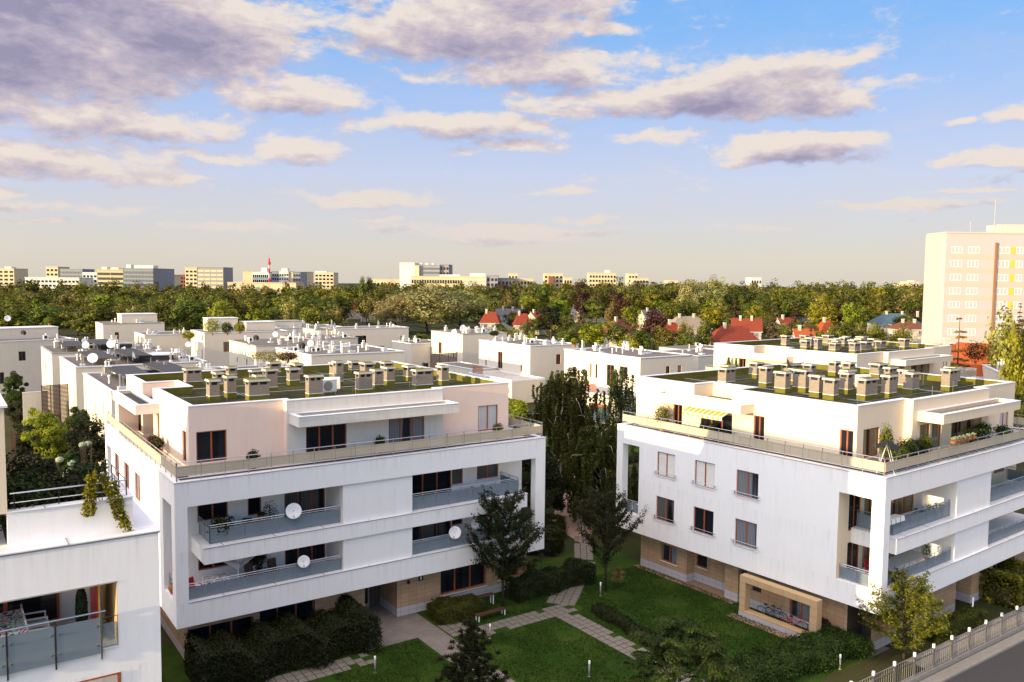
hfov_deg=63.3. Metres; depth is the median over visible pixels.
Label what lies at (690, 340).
broadleaf tree
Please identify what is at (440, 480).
window
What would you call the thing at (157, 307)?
broadleaf tree
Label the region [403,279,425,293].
broadleaf tree
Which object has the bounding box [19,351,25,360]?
window
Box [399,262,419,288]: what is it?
office building
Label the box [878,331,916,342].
broadleaf tree
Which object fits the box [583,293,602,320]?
broadleaf tree
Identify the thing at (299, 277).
office building
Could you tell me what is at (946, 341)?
detached house
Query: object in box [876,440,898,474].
garden swing
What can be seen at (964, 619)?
hedge
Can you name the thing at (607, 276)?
apartment tower
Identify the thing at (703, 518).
window
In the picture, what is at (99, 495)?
shrub
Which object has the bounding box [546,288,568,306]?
broadleaf tree
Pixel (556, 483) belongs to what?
broadleaf tree
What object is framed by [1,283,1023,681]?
ground
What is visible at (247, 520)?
armchair
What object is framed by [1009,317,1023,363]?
broadleaf tree
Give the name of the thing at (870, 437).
window
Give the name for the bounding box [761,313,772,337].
broadleaf tree
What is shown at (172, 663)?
lawn
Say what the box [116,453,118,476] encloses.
window
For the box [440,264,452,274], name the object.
office building
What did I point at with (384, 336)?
terraced house
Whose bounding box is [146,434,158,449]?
potted plant
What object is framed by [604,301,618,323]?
broadleaf tree
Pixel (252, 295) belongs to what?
broadleaf tree
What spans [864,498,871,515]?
window
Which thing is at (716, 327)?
broadleaf tree
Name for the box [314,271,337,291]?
apartment tower
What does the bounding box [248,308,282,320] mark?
broadleaf tree
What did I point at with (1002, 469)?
window
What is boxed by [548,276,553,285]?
office building
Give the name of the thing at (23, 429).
broadleaf tree
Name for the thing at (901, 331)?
broadleaf tree
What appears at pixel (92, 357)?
satellite dish
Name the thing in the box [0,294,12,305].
broadleaf tree
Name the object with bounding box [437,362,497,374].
terraced house
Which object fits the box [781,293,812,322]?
broadleaf tree
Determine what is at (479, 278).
office building
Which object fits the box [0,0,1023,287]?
sky
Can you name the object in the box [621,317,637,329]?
broadleaf tree
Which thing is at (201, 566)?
window
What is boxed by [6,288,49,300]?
broadleaf tree
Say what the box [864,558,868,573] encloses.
chair
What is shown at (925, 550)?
potted plant
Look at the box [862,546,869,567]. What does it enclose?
window
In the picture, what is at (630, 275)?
apartment tower
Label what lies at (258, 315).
broadleaf tree
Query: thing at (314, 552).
window
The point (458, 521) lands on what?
window
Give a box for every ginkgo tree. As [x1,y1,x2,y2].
[464,486,556,606]
[574,482,648,591]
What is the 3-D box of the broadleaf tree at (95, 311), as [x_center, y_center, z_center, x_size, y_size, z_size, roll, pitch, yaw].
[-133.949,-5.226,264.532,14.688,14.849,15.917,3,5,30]
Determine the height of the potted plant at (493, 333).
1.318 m
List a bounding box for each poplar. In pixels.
[357,276,366,322]
[365,276,373,322]
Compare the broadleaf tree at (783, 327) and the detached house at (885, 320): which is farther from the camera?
the detached house at (885, 320)
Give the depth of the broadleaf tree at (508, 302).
406.06 m
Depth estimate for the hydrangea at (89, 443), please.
71.74 m
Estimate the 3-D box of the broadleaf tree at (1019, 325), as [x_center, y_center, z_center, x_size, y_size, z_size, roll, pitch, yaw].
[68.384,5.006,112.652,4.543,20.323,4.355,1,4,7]
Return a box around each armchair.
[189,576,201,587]
[242,518,251,523]
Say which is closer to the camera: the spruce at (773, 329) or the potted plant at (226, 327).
the potted plant at (226, 327)
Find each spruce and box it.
[524,316,529,336]
[575,298,585,340]
[729,296,739,317]
[765,302,782,338]
[786,300,800,333]
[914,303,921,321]
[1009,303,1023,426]
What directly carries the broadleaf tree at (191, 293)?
on the ground at (863, 669)
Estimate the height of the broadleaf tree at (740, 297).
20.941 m
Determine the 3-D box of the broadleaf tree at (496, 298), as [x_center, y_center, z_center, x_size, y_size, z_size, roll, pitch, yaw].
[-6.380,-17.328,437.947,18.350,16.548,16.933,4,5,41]
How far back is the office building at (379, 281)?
897.73 m
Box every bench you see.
[474,607,505,621]
[477,592,494,603]
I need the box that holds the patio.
[865,646,888,656]
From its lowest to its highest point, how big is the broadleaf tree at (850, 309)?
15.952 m
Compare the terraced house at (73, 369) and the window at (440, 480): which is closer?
the window at (440, 480)
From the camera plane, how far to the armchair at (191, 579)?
48.12 m
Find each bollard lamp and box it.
[373,656,376,672]
[489,624,490,638]
[588,660,589,676]
[838,654,841,669]
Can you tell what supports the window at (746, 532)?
in the apartment building at (786, 484)
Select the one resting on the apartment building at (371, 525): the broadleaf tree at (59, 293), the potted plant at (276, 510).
the potted plant at (276, 510)
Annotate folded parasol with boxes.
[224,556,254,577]
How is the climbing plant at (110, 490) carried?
hanging from the apartment building at (54, 557)
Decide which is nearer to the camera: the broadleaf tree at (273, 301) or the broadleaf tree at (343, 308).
the broadleaf tree at (273, 301)
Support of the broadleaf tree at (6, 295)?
on the ground at (863, 669)
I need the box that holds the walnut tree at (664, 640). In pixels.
[616,616,746,681]
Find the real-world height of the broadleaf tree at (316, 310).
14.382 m
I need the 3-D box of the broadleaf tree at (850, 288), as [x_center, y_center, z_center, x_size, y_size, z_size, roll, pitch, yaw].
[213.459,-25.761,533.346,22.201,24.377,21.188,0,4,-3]
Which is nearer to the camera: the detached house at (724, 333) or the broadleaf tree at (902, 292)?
the detached house at (724, 333)
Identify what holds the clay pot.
on the apartment building at (371, 525)
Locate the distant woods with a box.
[0,276,923,312]
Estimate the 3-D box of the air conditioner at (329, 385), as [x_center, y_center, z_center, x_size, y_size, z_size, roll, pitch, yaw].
[-12.939,3.220,58.437,1.150,1.058,0.466,-3,5,-41]
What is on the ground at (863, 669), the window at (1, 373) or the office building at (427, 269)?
the office building at (427, 269)
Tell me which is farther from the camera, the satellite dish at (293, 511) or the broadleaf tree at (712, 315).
the broadleaf tree at (712, 315)
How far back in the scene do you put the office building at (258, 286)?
658.69 m
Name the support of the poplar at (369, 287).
on the ground at (863, 669)
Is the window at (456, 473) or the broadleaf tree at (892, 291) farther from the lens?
the broadleaf tree at (892, 291)
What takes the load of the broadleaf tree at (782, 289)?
on the ground at (863, 669)
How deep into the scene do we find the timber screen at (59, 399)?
113.94 m
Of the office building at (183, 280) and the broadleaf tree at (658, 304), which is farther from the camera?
the office building at (183, 280)
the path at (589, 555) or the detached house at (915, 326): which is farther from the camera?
the detached house at (915, 326)
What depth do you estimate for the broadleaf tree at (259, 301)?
349.93 m
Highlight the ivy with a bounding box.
[74,588,88,621]
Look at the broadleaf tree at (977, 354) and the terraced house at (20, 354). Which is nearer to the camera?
the broadleaf tree at (977, 354)
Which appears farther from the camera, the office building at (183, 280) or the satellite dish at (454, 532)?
the office building at (183, 280)
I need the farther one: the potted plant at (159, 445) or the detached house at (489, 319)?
the detached house at (489, 319)
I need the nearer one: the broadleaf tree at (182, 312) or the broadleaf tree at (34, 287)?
the broadleaf tree at (182, 312)
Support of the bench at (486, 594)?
on the lawn at (172, 663)
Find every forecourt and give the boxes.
[367,605,395,623]
[368,613,441,649]
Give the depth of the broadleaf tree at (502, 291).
483.92 m
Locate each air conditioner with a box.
[323,378,336,394]
[324,377,339,390]
[855,374,870,388]
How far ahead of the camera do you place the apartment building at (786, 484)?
56.98 m
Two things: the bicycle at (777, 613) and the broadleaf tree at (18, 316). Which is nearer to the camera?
the bicycle at (777, 613)
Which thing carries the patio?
on the ground at (863, 669)
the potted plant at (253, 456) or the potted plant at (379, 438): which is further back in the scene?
the potted plant at (379, 438)
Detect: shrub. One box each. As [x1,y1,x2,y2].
[0,463,55,535]
[5,443,59,496]
[29,462,86,504]
[61,458,108,495]
[65,479,107,500]
[508,397,527,427]
[611,565,626,586]
[821,616,830,628]
[978,558,1023,610]
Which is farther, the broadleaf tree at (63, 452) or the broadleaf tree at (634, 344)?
the broadleaf tree at (634, 344)
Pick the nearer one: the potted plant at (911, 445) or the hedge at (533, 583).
the potted plant at (911, 445)
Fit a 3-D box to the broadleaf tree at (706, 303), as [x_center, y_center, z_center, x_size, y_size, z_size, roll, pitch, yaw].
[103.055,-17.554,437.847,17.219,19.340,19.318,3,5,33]
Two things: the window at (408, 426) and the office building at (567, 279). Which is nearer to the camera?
the window at (408, 426)
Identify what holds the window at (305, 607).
in the apartment building at (371, 525)
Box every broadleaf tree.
[0,283,8,293]
[0,290,17,300]
[0,293,23,326]
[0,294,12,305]
[0,297,38,326]
[1,371,28,403]
[4,397,22,427]
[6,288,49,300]
[10,418,39,462]
[17,287,51,325]
[18,287,63,323]
[19,278,43,302]
[19,408,73,471]
[23,299,69,332]
[29,303,70,329]
[36,458,60,476]
[43,287,72,308]
[46,427,78,465]
[49,290,85,328]
[52,282,78,298]
[55,449,81,474]
[58,301,116,343]
[60,297,96,335]
[61,406,88,446]
[61,414,105,475]
[70,279,106,300]
[70,304,101,338]
[84,289,106,301]
[87,288,109,296]
[90,293,122,320]
[96,277,130,302]
[104,301,134,320]
[109,285,145,306]
[113,288,142,308]
[114,279,150,302]
[126,301,151,312]
[133,297,162,318]
[142,291,169,300]
[143,294,176,326]
[146,292,169,302]
[155,293,195,327]
[161,303,207,330]
[168,286,187,320]
[172,291,197,312]
[173,284,202,299]
[177,294,208,329]
[189,288,238,311]
[194,292,224,315]
[200,288,231,301]
[201,299,242,322]
[202,297,253,322]
[232,283,259,303]
[232,291,269,311]
[236,295,264,319]
[239,296,268,311]
[245,308,271,320]
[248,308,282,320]
[260,283,281,294]
[261,289,283,309]
[261,293,300,318]
[269,304,282,317]
[280,293,301,319]
[281,290,315,308]
[284,286,320,302]
[289,295,317,319]
[292,290,321,301]
[294,305,330,324]
[296,305,320,322]
[302,297,335,313]
[314,312,338,325]
[316,294,357,320]
[322,302,348,325]
[329,291,353,311]
[338,294,350,316]
[342,286,352,297]
[350,292,380,325]
[355,280,379,298]
[366,294,419,325]
[370,320,385,325]
[379,293,403,322]
[380,277,395,297]
[385,286,405,298]
[390,281,469,332]
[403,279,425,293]
[412,333,428,339]
[431,289,492,328]
[462,281,485,297]
[462,302,492,326]
[472,295,493,312]
[485,293,517,310]
[490,287,517,305]
[491,323,510,336]
[492,283,519,297]
[497,293,516,308]
[502,311,516,326]
[507,326,523,337]
[511,307,532,314]
[518,320,538,335]
[519,294,537,305]
[520,296,544,315]
[521,449,570,521]
[526,331,535,338]
[530,318,546,334]
[537,281,553,307]
[545,320,564,338]
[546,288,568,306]
[549,298,572,317]
[556,327,579,342]
[559,314,575,335]
[567,322,583,339]
[571,279,586,295]
[573,287,596,319]
[573,321,595,326]
[578,322,610,347]
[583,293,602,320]
[583,299,606,324]
[587,287,610,306]
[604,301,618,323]
[605,319,630,346]
[608,287,632,318]
[614,284,640,313]
[614,294,632,305]
[618,334,640,348]
[620,306,640,326]
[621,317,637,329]
[627,327,653,349]
[636,292,662,311]
[636,305,670,349]
[642,285,655,307]
[645,300,671,317]
[651,324,680,346]
[655,341,670,347]
[656,288,684,315]
[662,301,681,319]
[673,279,706,313]
[674,332,706,345]
[675,298,700,315]
[677,317,695,343]
[694,290,721,316]
[694,318,715,344]
[695,274,728,313]
[698,305,728,331]
[712,284,750,316]
[713,296,730,320]
[713,320,727,330]
[725,286,756,316]
[739,298,771,317]
[747,304,764,319]
[748,282,762,293]
[748,287,774,303]
[753,315,771,338]
[759,294,782,314]
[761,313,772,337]
[769,291,805,320]
[772,286,795,309]
[772,322,789,337]
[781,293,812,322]
[782,321,818,334]
[800,295,839,326]
[802,285,832,298]
[803,296,836,322]
[803,320,816,330]
[810,292,826,320]
[815,329,830,336]
[827,282,856,294]
[828,316,857,338]
[830,288,853,300]
[830,289,869,308]
[831,329,865,335]
[833,295,855,323]
[839,301,866,327]
[851,322,864,335]
[855,307,877,331]
[857,281,878,311]
[861,321,888,338]
[863,284,888,313]
[865,295,895,315]
[867,294,892,312]
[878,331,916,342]
[880,285,910,312]
[888,284,910,307]
[889,324,915,342]
[892,313,913,322]
[893,289,922,316]
[895,295,922,318]
[908,309,921,320]
[912,283,923,291]
[982,301,1022,366]
[995,323,1023,427]
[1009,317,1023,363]
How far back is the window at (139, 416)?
61.34 m
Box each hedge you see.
[183,593,384,681]
[425,593,485,625]
[504,556,596,603]
[526,513,568,556]
[591,602,653,646]
[628,451,638,463]
[703,623,875,681]
[924,605,988,643]
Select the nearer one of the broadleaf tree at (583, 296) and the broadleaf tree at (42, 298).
the broadleaf tree at (42, 298)
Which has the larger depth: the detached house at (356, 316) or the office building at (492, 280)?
the office building at (492, 280)
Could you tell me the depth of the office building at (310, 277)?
850.87 m
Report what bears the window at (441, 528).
in the apartment building at (371, 525)
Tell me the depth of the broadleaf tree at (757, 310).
375.14 m
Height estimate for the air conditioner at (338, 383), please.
1.012 m
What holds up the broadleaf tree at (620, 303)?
on the ground at (863, 669)
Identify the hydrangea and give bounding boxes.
[55,457,63,470]
[78,442,86,467]
[85,441,91,463]
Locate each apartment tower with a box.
[0,267,27,287]
[46,267,69,276]
[185,268,197,290]
[198,267,232,292]
[242,271,259,281]
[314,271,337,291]
[508,273,517,277]
[543,273,562,288]
[587,270,615,287]
[625,273,637,287]
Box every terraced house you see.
[0,325,74,393]
[40,335,162,414]
[59,344,206,420]
[82,360,237,463]
[95,313,164,342]
[134,328,193,355]
[191,317,288,366]
[229,329,332,365]
[237,359,266,368]
[261,320,336,334]
[275,339,404,365]
[280,329,358,344]
[301,324,333,334]
[324,321,408,348]
[392,335,430,367]
[431,325,507,367]
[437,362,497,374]
[479,333,578,383]
[564,340,692,389]
[657,343,713,370]
[659,343,713,349]
[982,359,1009,380]
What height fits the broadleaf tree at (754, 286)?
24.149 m
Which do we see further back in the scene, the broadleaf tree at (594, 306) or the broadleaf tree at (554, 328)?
the broadleaf tree at (594, 306)
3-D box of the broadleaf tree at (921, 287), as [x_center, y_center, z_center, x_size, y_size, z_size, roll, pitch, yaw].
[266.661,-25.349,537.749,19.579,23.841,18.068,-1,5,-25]
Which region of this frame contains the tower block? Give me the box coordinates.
[921,200,1023,364]
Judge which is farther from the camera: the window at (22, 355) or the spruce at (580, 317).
the spruce at (580, 317)
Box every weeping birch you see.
[510,366,615,519]
[555,425,638,530]
[597,368,636,460]
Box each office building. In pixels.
[24,277,93,290]
[60,269,94,277]
[82,272,97,286]
[97,267,123,291]
[123,265,174,292]
[174,275,184,286]
[174,276,180,285]
[227,282,303,292]
[252,268,271,281]
[272,271,278,281]
[279,268,295,282]
[289,272,292,282]
[293,272,306,287]
[307,272,313,286]
[373,279,399,288]
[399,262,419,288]
[411,275,461,287]
[414,265,419,275]
[419,263,439,275]
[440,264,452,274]
[462,273,486,288]
[486,275,498,305]
[498,278,519,292]
[519,279,532,297]
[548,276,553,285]
[563,277,571,284]
[630,278,648,287]
[664,280,677,283]
[746,277,760,288]
[893,283,911,290]
[900,280,918,285]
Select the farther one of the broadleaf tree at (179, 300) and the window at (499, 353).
the broadleaf tree at (179, 300)
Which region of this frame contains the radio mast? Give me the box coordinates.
[268,258,270,281]
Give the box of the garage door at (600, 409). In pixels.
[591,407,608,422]
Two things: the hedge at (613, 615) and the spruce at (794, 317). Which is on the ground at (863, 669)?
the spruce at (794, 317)
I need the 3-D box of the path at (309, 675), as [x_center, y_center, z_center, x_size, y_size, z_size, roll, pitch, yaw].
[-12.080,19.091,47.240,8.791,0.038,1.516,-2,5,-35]
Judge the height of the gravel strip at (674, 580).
0.001 m
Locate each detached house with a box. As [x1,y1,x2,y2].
[347,305,360,318]
[361,312,374,321]
[479,309,501,330]
[495,306,522,329]
[512,311,530,335]
[528,309,545,334]
[569,305,605,321]
[601,317,637,346]
[636,308,660,329]
[658,319,679,349]
[671,313,704,338]
[704,323,759,344]
[730,316,762,339]
[770,315,793,338]
[790,325,815,337]
[798,309,809,322]
[816,317,833,335]
[866,311,921,334]
[886,319,921,343]
[936,338,974,369]
[955,342,998,378]
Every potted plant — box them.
[43,317,53,324]
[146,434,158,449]
[152,437,164,454]
[180,330,194,340]
[201,318,222,334]
[206,515,234,534]
[219,321,233,334]
[232,321,245,333]
[244,350,296,361]
[246,449,260,468]
[249,554,269,573]
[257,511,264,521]
[263,500,278,519]
[274,351,300,363]
[375,435,385,452]
[489,330,498,337]
[492,422,503,438]
[570,338,577,346]
[653,403,672,430]
[699,419,704,437]
[707,422,716,439]
[719,429,729,441]
[878,422,894,462]
[886,443,910,460]
[895,437,919,456]
[906,436,924,456]
[918,433,932,454]
[920,543,931,559]
[923,503,933,521]
[949,437,956,443]
[960,425,982,442]
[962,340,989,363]
[965,433,971,439]
[972,420,993,439]
[993,424,1012,435]
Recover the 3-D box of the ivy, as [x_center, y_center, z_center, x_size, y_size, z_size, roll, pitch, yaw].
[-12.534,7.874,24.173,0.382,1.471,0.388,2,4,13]
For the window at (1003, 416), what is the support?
in the apartment building at (786, 484)
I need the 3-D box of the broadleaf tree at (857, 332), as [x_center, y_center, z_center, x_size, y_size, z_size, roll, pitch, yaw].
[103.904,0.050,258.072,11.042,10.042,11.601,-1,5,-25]
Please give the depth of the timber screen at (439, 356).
178.55 m
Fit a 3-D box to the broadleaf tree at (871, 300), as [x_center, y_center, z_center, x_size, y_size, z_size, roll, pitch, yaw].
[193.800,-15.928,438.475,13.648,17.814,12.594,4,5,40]
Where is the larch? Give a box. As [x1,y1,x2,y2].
[950,317,970,367]
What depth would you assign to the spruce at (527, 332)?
303.67 m
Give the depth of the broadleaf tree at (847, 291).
480.88 m
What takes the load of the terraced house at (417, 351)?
on the ground at (863, 669)
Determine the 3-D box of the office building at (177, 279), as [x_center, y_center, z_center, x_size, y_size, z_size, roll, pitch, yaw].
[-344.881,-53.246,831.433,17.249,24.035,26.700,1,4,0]
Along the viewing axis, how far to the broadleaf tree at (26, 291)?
354.94 m
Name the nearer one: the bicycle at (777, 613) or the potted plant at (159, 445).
the potted plant at (159, 445)
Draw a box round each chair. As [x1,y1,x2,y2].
[20,604,47,628]
[23,614,50,631]
[244,562,257,576]
[267,557,278,571]
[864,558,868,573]
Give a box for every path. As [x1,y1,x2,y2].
[262,653,373,681]
[418,631,514,681]
[438,622,466,636]
[477,603,576,635]
[546,561,595,605]
[554,476,597,537]
[556,613,704,681]
[574,536,592,559]
[907,607,1023,668]
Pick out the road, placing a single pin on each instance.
(1007, 665)
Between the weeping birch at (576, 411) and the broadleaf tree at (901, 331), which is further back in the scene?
the broadleaf tree at (901, 331)
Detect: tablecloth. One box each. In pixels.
[0,609,27,638]
[202,573,229,583]
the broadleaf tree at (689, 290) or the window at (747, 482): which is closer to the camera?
the window at (747, 482)
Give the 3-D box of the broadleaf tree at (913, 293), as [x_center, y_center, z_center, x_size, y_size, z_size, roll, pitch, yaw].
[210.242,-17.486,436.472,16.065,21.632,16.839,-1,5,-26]
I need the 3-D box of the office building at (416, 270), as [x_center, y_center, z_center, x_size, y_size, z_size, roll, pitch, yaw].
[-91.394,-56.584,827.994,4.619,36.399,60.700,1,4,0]
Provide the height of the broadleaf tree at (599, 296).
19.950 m
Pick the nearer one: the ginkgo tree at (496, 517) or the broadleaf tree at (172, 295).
the ginkgo tree at (496, 517)
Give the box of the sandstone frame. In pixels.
[738,573,821,638]
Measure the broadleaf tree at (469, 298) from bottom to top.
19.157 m
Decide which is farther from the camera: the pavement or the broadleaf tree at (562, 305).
the broadleaf tree at (562, 305)
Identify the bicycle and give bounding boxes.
[757,603,780,619]
[765,605,787,621]
[782,614,807,629]
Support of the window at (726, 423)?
in the apartment building at (786, 484)
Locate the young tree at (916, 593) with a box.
[855,565,953,659]
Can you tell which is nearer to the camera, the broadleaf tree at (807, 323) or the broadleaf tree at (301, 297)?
the broadleaf tree at (807, 323)
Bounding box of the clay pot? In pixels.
[168,583,172,594]
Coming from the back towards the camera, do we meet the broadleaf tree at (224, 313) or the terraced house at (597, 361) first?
the broadleaf tree at (224, 313)
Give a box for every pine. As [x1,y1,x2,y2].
[433,617,510,681]
[535,304,561,340]
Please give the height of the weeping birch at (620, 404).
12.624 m
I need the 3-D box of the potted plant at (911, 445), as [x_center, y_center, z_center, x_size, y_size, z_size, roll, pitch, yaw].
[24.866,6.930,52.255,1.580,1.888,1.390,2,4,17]
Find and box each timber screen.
[11,428,17,472]
[41,383,68,427]
[430,352,456,368]
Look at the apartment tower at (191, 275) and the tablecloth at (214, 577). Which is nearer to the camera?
the tablecloth at (214, 577)
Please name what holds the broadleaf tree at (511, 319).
on the ground at (863, 669)
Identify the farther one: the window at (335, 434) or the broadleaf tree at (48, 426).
the broadleaf tree at (48, 426)
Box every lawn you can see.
[161,546,874,681]
[545,425,638,459]
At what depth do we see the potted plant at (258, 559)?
51.22 m
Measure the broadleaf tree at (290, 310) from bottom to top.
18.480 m
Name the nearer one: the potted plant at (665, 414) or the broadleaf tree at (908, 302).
the potted plant at (665, 414)
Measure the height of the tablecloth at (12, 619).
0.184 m
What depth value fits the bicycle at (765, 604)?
56.30 m
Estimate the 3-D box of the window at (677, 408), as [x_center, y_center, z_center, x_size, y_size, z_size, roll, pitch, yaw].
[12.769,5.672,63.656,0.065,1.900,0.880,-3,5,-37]
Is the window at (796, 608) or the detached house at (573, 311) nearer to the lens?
the window at (796, 608)
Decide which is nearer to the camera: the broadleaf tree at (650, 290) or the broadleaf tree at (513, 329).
the broadleaf tree at (513, 329)
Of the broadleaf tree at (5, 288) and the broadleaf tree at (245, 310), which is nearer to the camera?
the broadleaf tree at (245, 310)
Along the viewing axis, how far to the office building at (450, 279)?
737.97 m
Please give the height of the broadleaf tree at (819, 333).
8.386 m
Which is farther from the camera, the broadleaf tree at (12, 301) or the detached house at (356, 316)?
the detached house at (356, 316)
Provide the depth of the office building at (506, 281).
757.93 m
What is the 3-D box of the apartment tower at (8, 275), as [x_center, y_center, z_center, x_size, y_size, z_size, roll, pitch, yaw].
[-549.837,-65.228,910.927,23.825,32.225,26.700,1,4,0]
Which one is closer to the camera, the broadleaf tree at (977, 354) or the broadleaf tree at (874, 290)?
the broadleaf tree at (977, 354)
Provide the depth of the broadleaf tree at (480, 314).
368.86 m
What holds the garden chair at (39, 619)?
on the apartment building at (54, 557)
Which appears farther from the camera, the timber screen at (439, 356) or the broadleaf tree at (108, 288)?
the broadleaf tree at (108, 288)
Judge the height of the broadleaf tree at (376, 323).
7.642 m
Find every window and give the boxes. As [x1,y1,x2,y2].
[0,372,3,383]
[0,593,59,620]
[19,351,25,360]
[98,277,109,279]
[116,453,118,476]
[125,462,128,488]
[134,473,140,504]
[138,415,140,430]
[183,430,185,460]
[188,616,251,652]
[196,430,227,464]
[197,502,227,522]
[198,559,228,571]
[223,342,228,351]
[247,497,260,516]
[260,599,313,634]
[284,488,324,516]
[285,543,324,564]
[306,423,345,451]
[355,336,365,343]
[389,416,423,442]
[412,470,450,496]
[412,520,450,540]
[439,342,441,352]
[440,563,486,596]
[451,469,463,485]
[451,519,462,526]
[477,463,498,479]
[478,405,496,432]
[498,351,501,368]
[498,558,518,580]
[556,354,559,363]
[607,364,613,385]
[620,366,627,378]
[652,496,675,525]
[653,451,676,480]
[660,543,676,566]
[674,404,681,424]
[689,506,714,537]
[690,460,716,490]
[696,554,706,569]
[701,415,731,433]
[730,518,758,551]
[732,470,760,501]
[740,358,745,366]
[754,415,764,439]
[788,599,809,623]
[840,429,853,456]
[847,542,858,569]
[848,494,860,530]
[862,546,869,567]
[863,427,878,458]
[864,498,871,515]
[890,494,912,515]
[911,364,928,373]
[920,424,928,438]
[931,423,939,447]
[941,361,946,372]
[951,417,980,443]
[993,557,1011,570]
[994,468,1004,474]
[999,412,1007,426]
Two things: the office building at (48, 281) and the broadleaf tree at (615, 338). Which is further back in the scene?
the office building at (48, 281)
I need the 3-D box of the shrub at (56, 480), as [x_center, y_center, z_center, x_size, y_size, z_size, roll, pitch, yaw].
[-13.860,4.656,25.167,2.118,2.016,1.894,-2,5,-35]
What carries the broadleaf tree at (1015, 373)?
on the ground at (863, 669)
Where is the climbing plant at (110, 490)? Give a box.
[80,469,133,531]
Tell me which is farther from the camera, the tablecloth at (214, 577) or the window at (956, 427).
the window at (956, 427)
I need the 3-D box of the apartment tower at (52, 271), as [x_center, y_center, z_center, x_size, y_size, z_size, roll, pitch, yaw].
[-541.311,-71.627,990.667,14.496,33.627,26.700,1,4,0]
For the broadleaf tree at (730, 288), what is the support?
on the ground at (863, 669)
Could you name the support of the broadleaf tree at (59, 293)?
on the ground at (863, 669)
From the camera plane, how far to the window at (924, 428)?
56.16 m
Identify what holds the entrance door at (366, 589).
in the apartment building at (371, 525)
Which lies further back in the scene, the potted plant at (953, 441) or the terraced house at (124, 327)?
the terraced house at (124, 327)
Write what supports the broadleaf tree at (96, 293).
on the ground at (863, 669)
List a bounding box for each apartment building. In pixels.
[0,394,161,681]
[105,360,545,662]
[616,360,1023,650]
[705,335,977,377]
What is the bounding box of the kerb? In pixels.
[934,637,1023,681]
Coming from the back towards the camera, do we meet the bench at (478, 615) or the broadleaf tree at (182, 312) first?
the broadleaf tree at (182, 312)
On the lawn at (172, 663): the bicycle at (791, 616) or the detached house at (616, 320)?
the bicycle at (791, 616)
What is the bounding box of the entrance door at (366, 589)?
[365,587,368,607]
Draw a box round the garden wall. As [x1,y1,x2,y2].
[22,391,47,424]
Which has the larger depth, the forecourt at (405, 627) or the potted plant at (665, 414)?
the potted plant at (665, 414)
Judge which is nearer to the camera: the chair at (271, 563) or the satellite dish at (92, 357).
the chair at (271, 563)
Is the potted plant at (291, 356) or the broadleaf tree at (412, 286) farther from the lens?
the broadleaf tree at (412, 286)
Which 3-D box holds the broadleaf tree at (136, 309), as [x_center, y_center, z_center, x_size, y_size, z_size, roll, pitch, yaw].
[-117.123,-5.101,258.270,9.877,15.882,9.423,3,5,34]
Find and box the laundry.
[890,514,904,524]
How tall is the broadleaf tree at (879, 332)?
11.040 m
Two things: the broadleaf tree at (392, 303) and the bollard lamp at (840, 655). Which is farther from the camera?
the broadleaf tree at (392, 303)
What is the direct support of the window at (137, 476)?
in the apartment building at (371, 525)
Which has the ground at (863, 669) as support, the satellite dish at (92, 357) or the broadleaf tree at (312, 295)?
the broadleaf tree at (312, 295)
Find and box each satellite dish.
[4,316,10,321]
[82,342,88,347]
[87,353,97,362]
[107,340,114,348]
[286,503,301,519]
[297,555,309,567]
[299,342,305,348]
[307,340,313,346]
[449,526,460,538]
[471,519,479,528]
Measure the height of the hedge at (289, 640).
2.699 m
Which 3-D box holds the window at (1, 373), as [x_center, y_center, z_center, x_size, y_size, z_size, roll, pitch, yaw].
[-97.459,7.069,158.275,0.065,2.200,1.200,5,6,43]
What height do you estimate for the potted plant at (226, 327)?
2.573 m
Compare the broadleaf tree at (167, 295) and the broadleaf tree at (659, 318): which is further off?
the broadleaf tree at (167, 295)
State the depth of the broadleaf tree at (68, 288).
437.27 m
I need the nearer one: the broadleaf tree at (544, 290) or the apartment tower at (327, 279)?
the broadleaf tree at (544, 290)
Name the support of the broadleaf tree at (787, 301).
on the ground at (863, 669)
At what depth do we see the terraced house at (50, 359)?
143.06 m
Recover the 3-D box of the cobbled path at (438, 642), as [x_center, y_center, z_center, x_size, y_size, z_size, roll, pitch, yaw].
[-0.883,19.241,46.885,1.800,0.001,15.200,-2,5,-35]
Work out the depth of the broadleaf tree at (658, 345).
214.13 m
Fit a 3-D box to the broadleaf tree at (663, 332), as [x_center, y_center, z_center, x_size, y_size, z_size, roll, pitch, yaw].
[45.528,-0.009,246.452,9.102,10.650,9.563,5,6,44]
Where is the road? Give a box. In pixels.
[946,642,1023,681]
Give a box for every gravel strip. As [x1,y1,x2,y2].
[635,564,735,603]
[687,580,723,596]
[727,613,794,640]
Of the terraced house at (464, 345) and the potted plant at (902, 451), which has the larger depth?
the terraced house at (464, 345)
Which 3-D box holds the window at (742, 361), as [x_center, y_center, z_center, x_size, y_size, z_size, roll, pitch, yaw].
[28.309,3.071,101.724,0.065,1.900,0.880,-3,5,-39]
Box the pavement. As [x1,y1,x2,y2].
[919,630,1023,681]
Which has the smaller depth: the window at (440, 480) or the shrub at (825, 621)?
the shrub at (825, 621)
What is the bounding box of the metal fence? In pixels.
[850,606,1023,681]
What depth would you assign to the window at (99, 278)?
638.07 m
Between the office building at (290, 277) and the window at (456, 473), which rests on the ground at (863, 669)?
the office building at (290, 277)

